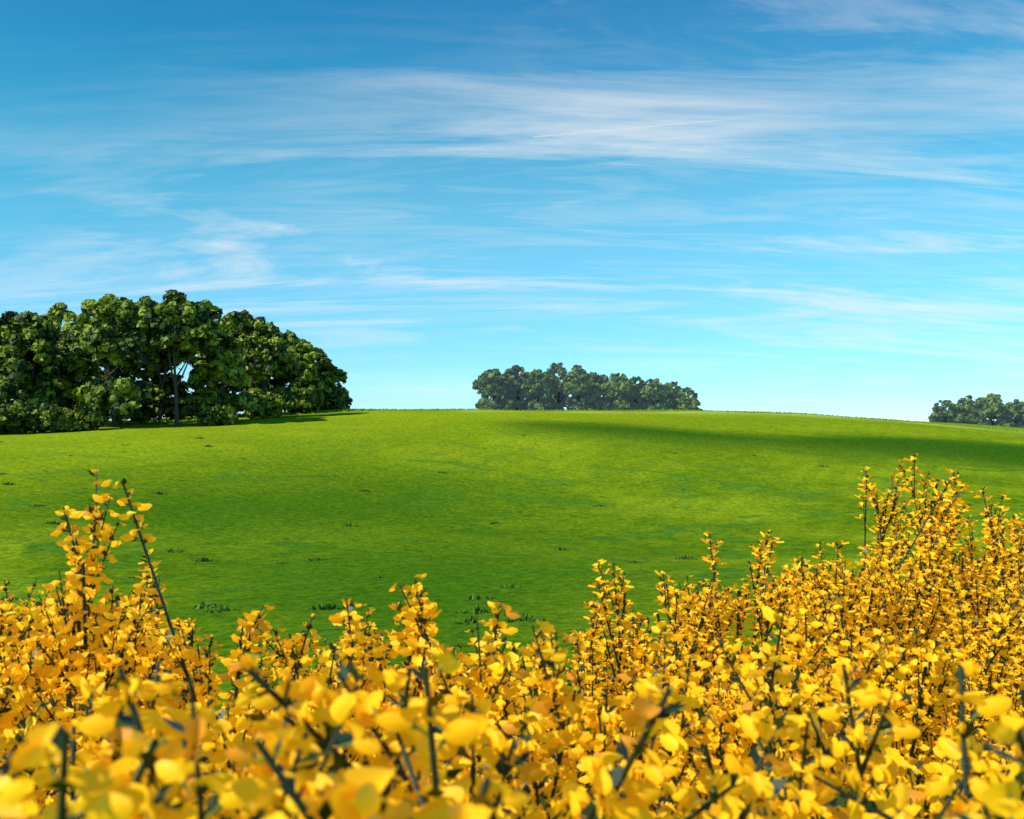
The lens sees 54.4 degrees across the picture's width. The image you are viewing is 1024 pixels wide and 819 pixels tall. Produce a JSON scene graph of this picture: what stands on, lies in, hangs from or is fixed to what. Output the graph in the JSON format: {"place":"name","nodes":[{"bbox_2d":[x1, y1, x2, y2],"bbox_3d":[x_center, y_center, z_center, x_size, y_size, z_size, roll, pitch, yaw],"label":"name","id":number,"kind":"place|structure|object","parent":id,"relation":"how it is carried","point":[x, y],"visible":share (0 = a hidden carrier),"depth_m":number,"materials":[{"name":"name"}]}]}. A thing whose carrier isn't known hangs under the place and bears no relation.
{"place":"outdoors","nodes":[
{"label":"outdoors","id":0,"kind":"place"},
{"bbox_2d":[0,410,1023,730],"bbox_3d":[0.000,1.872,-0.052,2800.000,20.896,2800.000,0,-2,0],"label":"grass field","id":1,"kind":"structure","parent":0,"point":[668,486],"depth_m":111.36,"materials":[{"name":"green plant"}]},
{"bbox_2d":[0,311,36,368],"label":"grove tree","id":2,"kind":"object","parent":1,"relation":"on","point":[6,317],"visible":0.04,"depth_m":215.80,"materials":[{"name":"green plant"}]},
{"bbox_2d":[0,399,39,434],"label":"bush","id":3,"kind":"object","parent":1,"relation":"on","point":[16,416],"visible":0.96,"depth_m":170.54,"materials":[{"name":"green plant"}]},
{"bbox_2d":[0,312,64,374],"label":"grove tree","id":4,"kind":"object","parent":1,"relation":"on","point":[47,323],"visible":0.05,"depth_m":206.67,"materials":[{"name":"green plant"}]},
{"bbox_2d":[0,311,73,429],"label":"grove tree","id":5,"kind":"object","parent":1,"relation":"on","point":[20,362],"visible":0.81,"depth_m":182.66,"materials":[{"name":"green plant"}]},
{"bbox_2d":[25,404,79,432],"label":"bush","id":6,"kind":"object","parent":1,"relation":"on","point":[52,417],"visible":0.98,"depth_m":172.36,"materials":[{"name":"green plant"}]},
{"bbox_2d":[42,302,91,332],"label":"grove tree","id":7,"kind":"object","parent":1,"relation":"on","point":[58,313],"visible":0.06,"depth_m":221.44,"materials":[{"name":"green plant"}]},
{"bbox_2d":[49,330,103,409],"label":"grove tree","id":8,"kind":"object","parent":1,"relation":"on","point":[76,370],"visible":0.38,"depth_m":191.81,"materials":[{"name":"green plant"}]},
{"bbox_2d":[68,401,109,429],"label":"bush","id":9,"kind":"object","parent":1,"relation":"on","point":[85,419],"visible":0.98,"depth_m":174.91,"materials":[{"name":"green plant"}]},
{"bbox_2d":[70,294,143,380],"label":"grove tree","id":10,"kind":"object","parent":1,"relation":"on","point":[82,323],"visible":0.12,"depth_m":208.79,"materials":[{"name":"green plant"}]},
{"bbox_2d":[101,372,119,418],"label":"tree","id":11,"kind":"object","parent":1,"relation":"on","point":[104,376],"visible":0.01,"depth_m":207.93,"materials":[{"name":"green plant"}]},
{"bbox_2d":[70,297,158,426],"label":"grove tree","id":12,"kind":"object","parent":1,"relation":"on","point":[123,340],"visible":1,"depth_m":181.20,"materials":[{"name":"green plant"}]},
{"bbox_2d":[116,380,168,423],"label":"bush","id":13,"kind":"object","parent":1,"relation":"on","point":[150,410],"visible":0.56,"depth_m":199.06,"materials":[{"name":"green plant"}]},
{"bbox_2d":[134,295,159,378],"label":"grove tree","id":14,"kind":"object","parent":1,"relation":"on","point":[143,300],"visible":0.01,"depth_m":224.35,"materials":[{"name":"green plant"}]},
{"bbox_2d":[117,300,197,420],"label":"grove tree","id":15,"kind":"object","parent":1,"relation":"on","point":[152,368],"visible":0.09,"depth_m":212.46,"materials":[{"name":"green plant"}]},
{"bbox_2d":[135,362,183,418],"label":"tree","id":16,"kind":"object","parent":1,"relation":"on","point":[168,408],"visible":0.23,"depth_m":216.05,"materials":[{"name":"green plant"}]},
{"bbox_2d":[136,289,224,425],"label":"grove tree","id":17,"kind":"object","parent":1,"relation":"on","point":[191,326],"visible":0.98,"depth_m":185.08,"materials":[{"name":"green plant"}]},
{"bbox_2d":[168,381,208,418],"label":"bush","id":18,"kind":"object","parent":1,"relation":"on","point":[183,393],"visible":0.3,"depth_m":214.67,"materials":[{"name":"green plant"}]},
{"bbox_2d":[188,299,241,367],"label":"grove tree","id":19,"kind":"object","parent":1,"relation":"on","point":[215,312],"visible":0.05,"depth_m":237.56,"materials":[{"name":"green plant"}]},
{"bbox_2d":[195,401,238,425],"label":"bush","id":20,"kind":"object","parent":1,"relation":"on","point":[211,413],"visible":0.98,"depth_m":188.65,"materials":[{"name":"green plant"}]},
{"bbox_2d":[179,321,258,422],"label":"grove tree","id":21,"kind":"object","parent":1,"relation":"on","point":[222,365],"visible":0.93,"depth_m":196.01,"materials":[{"name":"green plant"}]},
{"bbox_2d":[198,310,260,392],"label":"grove tree","id":22,"kind":"object","parent":1,"relation":"on","point":[233,320],"visible":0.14,"depth_m":225.90,"materials":[{"name":"green plant"}]},
{"bbox_2d":[216,382,247,394],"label":"tree","id":23,"kind":"object","parent":1,"relation":"on","point":[239,386],"visible":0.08,"depth_m":227.97,"materials":[{"name":"green plant"}]},
{"bbox_2d":[240,309,265,331],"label":"grove tree","id":24,"kind":"object","parent":1,"relation":"on","point":[249,316],"visible":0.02,"depth_m":251.64,"materials":[{"name":"green plant"}]},
{"bbox_2d":[230,321,298,410],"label":"grove tree","id":25,"kind":"object","parent":1,"relation":"on","point":[272,358],"visible":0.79,"depth_m":211.52,"materials":[{"name":"green plant"}]},
{"bbox_2d":[243,394,285,418],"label":"bush","id":26,"kind":"object","parent":1,"relation":"on","point":[267,406],"visible":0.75,"depth_m":207.61,"materials":[{"name":"green plant"}]},
{"bbox_2d":[244,373,287,390],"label":"tree","id":27,"kind":"object","parent":1,"relation":"on","point":[272,383],"visible":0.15,"depth_m":241.90,"materials":[{"name":"green plant"}]},
{"bbox_2d":[260,330,309,386],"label":"grove tree","id":28,"kind":"object","parent":1,"relation":"on","point":[288,336],"visible":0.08,"depth_m":242.11,"materials":[{"name":"green plant"}]},
{"bbox_2d":[272,336,313,411],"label":"grove tree","id":29,"kind":"object","parent":1,"relation":"on","point":[302,341],"visible":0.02,"depth_m":267.50,"materials":[{"name":"green plant"}]},
{"bbox_2d":[280,343,324,412],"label":"grove tree","id":30,"kind":"object","parent":1,"relation":"on","point":[307,380],"visible":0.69,"depth_m":232.54,"materials":[{"name":"green plant"}]},
{"bbox_2d":[287,390,324,413],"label":"bush","id":31,"kind":"object","parent":1,"relation":"on","point":[317,404],"visible":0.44,"depth_m":233.54,"materials":[{"name":"green plant"}]},
{"bbox_2d":[309,347,335,396],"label":"grove tree","id":32,"kind":"object","parent":1,"relation":"on","point":[323,362],"visible":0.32,"depth_m":253.81,"materials":[{"name":"green plant"}]},
{"bbox_2d":[318,393,342,410],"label":"bush","id":33,"kind":"object","parent":1,"relation":"on","point":[331,400],"visible":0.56,"depth_m":250.01,"materials":[{"name":"green plant"}]},
{"bbox_2d":[318,364,347,408],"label":"grove tree","id":34,"kind":"object","parent":1,"relation":"on","point":[341,375],"visible":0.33,"depth_m":256.46,"materials":[{"name":"green plant"}]},
{"bbox_2d":[336,387,352,408],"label":"bush","id":35,"kind":"object","parent":1,"relation":"on","point":[343,392],"visible":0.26,"depth_m":276.41,"materials":[{"name":"green plant"}]},
{"bbox_2d":[472,368,513,409],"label":"tree","id":36,"kind":"object","parent":1,"relation":"on","point":[495,381],"visible":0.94,"depth_m":315.15,"materials":[{"name":"green plant"}]},
{"bbox_2d":[0,434,996,624],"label":"grass tufts","id":37,"kind":"object","parent":1,"relation":"on","point":[470,620],"visible":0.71,"depth_m":47.08,"materials":[{"name":"green plant"}]},
{"bbox_2d":[488,390,524,409],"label":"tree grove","id":38,"kind":"object","parent":1,"relation":"on","point":[496,398],"visible":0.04,"depth_m":343.28,"materials":[{"name":"green plant"}]},
{"bbox_2d":[0,454,1023,818],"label":"broom","id":39,"kind":"object","parent":1,"relation":"on","point":[100,778],"depth_m":1.14,"materials":[{"name":"yellow plant"}]},
{"bbox_2d":[6,408,1023,431],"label":"fringe grass","id":40,"kind":"structure","parent":1,"relation":"on","point":[433,409],"depth_m":265.72,"materials":[{"name":"green plant"}]},
{"bbox_2d":[500,365,539,409],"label":"tree","id":41,"kind":"object","parent":1,"relation":"on","point":[515,376],"visible":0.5,"depth_m":323.52,"materials":[{"name":"green plant"}]},
{"bbox_2d":[518,369,559,410],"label":"tree","id":42,"kind":"object","parent":1,"relation":"on","point":[544,385],"visible":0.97,"depth_m":317.85,"materials":[{"name":"green plant"}]},
{"bbox_2d":[536,371,564,409],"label":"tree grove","id":43,"kind":"object","parent":1,"relation":"on","point":[551,395],"visible":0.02,"depth_m":346.05,"materials":[{"name":"green plant"}]},
{"bbox_2d":[544,362,570,409],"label":"tree","id":44,"kind":"object","parent":1,"relation":"on","point":[557,399],"visible":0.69,"depth_m":328.84,"materials":[{"name":"green plant"}]},
{"bbox_2d":[560,365,595,409],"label":"tree","id":45,"kind":"object","parent":1,"relation":"on","point":[573,387],"visible":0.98,"depth_m":319.31,"materials":[{"name":"green plant"}]},
{"bbox_2d":[566,372,601,409],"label":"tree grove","id":46,"kind":"object","parent":1,"relation":"on","point":[567,407],"visible":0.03,"depth_m":348.79,"materials":[{"name":"green plant"}]},
{"bbox_2d":[584,372,611,410],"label":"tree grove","id":47,"kind":"object","parent":1,"relation":"on","point":[597,381],"visible":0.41,"depth_m":327.29,"materials":[{"name":"green plant"}]},
{"bbox_2d":[600,373,633,410],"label":"tree","id":48,"kind":"object","parent":1,"relation":"on","point":[616,388],"visible":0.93,"depth_m":321.63,"materials":[{"name":"green plant"}]},
{"bbox_2d":[623,376,655,410],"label":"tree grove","id":49,"kind":"object","parent":1,"relation":"on","point":[636,402],"visible":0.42,"depth_m":328.60,"materials":[{"name":"green plant"}]},
{"bbox_2d":[638,378,673,409],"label":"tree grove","id":50,"kind":"object","parent":1,"relation":"on","point":[654,389],"visible":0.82,"depth_m":322.55,"materials":[{"name":"green plant"}]},
{"bbox_2d":[664,381,682,409],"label":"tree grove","id":51,"kind":"object","parent":1,"relation":"on","point":[671,393],"visible":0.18,"depth_m":329.64,"materials":[{"name":"green plant"}]},
{"bbox_2d":[672,387,701,410],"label":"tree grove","id":52,"kind":"object","parent":1,"relation":"on","point":[689,402],"visible":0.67,"depth_m":325.18,"materials":[{"name":"green plant"}]},
{"bbox_2d":[928,400,963,422],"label":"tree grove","id":53,"kind":"object","parent":1,"relation":"on","point":[943,414],"visible":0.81,"depth_m":383.06,"materials":[{"name":"green plant"}]},
{"bbox_2d":[955,395,979,424],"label":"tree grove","id":54,"kind":"object","parent":1,"relation":"on","point":[965,409],"visible":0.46,"depth_m":389.63,"materials":[{"name":"green plant"}]},
{"bbox_2d":[966,397,992,420],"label":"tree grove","id":55,"kind":"object","parent":1,"relation":"on","point":[979,398],"visible":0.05,"depth_m":404.52,"materials":[{"name":"green plant"}]},
{"bbox_2d":[974,393,1015,426],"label":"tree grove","id":56,"kind":"object","parent":1,"relation":"on","point":[989,405],"visible":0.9,"depth_m":379.88,"materials":[{"name":"green plant"}]},
{"bbox_2d":[1005,399,1023,427],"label":"tree grove","id":57,"kind":"object","parent":1,"relation":"on","point":[1014,408],"visible":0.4,"depth_m":388.01,"materials":[{"name":"green plant"}]},
{"bbox_2d":[1019,403,1023,420],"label":"tree grove","id":58,"kind":"object","parent":1,"relation":"on","point":[1022,405],"visible":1,"depth_m":381.46,"materials":[{"name":"green plant"}]},
{"bbox_2d":[0,0,1023,421],"label":"sky","id":59,"kind":"structure","parent":0,"point":[372,181],"materials":[{"name":"blue"}]},
{"bbox_2d":[535,118,740,136],"bbox_3d":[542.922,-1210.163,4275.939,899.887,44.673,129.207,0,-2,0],"label":"contrail","id":60,"kind":"object","parent":59,"relation":"in","point":[630,128],"visible":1,"depth_m":4302.61,"materials":[{"name":"white"}]}
]}

